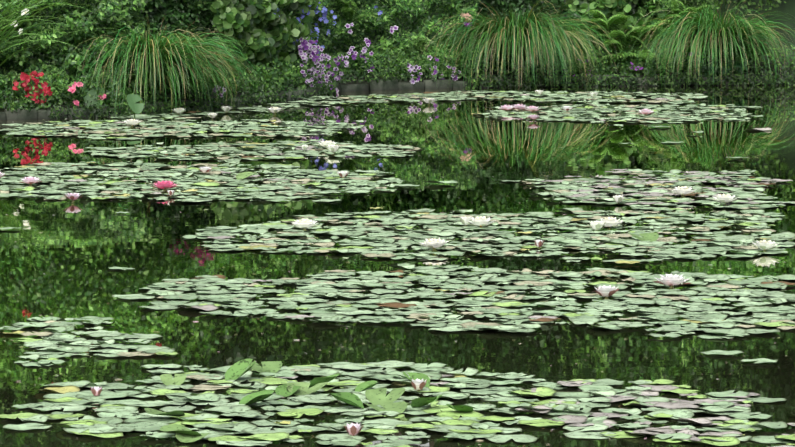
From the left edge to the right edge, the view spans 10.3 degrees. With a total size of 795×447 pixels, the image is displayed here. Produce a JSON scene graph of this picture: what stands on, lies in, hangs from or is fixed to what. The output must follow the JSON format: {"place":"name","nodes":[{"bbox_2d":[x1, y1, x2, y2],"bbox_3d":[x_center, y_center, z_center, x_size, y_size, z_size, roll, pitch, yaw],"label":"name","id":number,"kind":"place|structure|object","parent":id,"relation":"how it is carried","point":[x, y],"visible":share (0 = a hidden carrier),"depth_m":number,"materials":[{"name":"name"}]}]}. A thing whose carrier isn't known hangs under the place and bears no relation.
{"place":"outdoors","nodes":[
{"label":"outdoors","id":0,"kind":"place"},
{"bbox_2d":[6,103,786,444],"bbox_3d":[0.031,-0.148,32.758,7.764,0.004,28.656,0,5,-2],"label":"floating debris","id":1,"kind":"object","parent":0,"point":[304,319],"visible":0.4,"depth_m":23.86,"materials":[{"name":"green plant"}]},
{"bbox_2d":[0,85,794,446],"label":"pond water","id":2,"kind":"structure","parent":0,"point":[74,257],"depth_m":28.19,"materials":[{"name":"green liquid"}]},
{"bbox_2d":[225,359,472,411],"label":"raised lily leaves","id":3,"kind":"object","parent":2,"relation":"on","point":[237,370],"visible":0.94,"depth_m":20.97,"materials":[{"name":"green plant"}]},
{"bbox_2d":[0,90,780,435],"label":"water lily flowers","id":4,"kind":"object","parent":2,"relation":"on","point":[670,280],"visible":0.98,"depth_m":30.51,"materials":[{"name":"white plant"}]},
{"bbox_2d":[0,90,794,446],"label":"lily pads","id":5,"kind":"object","parent":2,"relation":"on","point":[378,402],"visible":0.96,"depth_m":25.95,"materials":[{"name":"green plant"}]},
{"bbox_2d":[0,0,794,118],"bbox_3d":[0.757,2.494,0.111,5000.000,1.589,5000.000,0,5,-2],"label":"terrain","id":6,"kind":"structure","parent":0,"point":[402,80],"depth_m":49.50,"materials":[{"name":"green plant"}]},
{"bbox_2d":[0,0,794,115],"bbox_3d":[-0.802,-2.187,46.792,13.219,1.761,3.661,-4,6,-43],"label":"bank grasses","id":7,"kind":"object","parent":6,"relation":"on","point":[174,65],"visible":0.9,"depth_m":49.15,"materials":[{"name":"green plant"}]},
{"bbox_2d":[0,0,794,118],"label":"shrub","id":8,"kind":"object","parent":6,"relation":"on","point":[788,7],"visible":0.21,"depth_m":51.14,"materials":[{"name":"green plant"}]},
{"bbox_2d":[0,75,794,119],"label":"pond edging","id":9,"kind":"object","parent":6,"relation":"on","point":[25,114],"visible":0.12,"depth_m":48.91,"materials":[{"name":"concrete"}]},
{"bbox_3d":[1.174,-8.703,30.517,47.517,17.065,90.772,0,5,-2],"label":"tree trunk and branches","id":10,"kind":"object","parent":6,"relation":"on","visible":0},
{"bbox_2d":[0,0,785,37],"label":"tree","id":11,"kind":"object","parent":10,"relation":"attached to","point":[564,3],"visible":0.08,"depth_m":50.52,"materials":[{"name":"green plant"}]}
]}

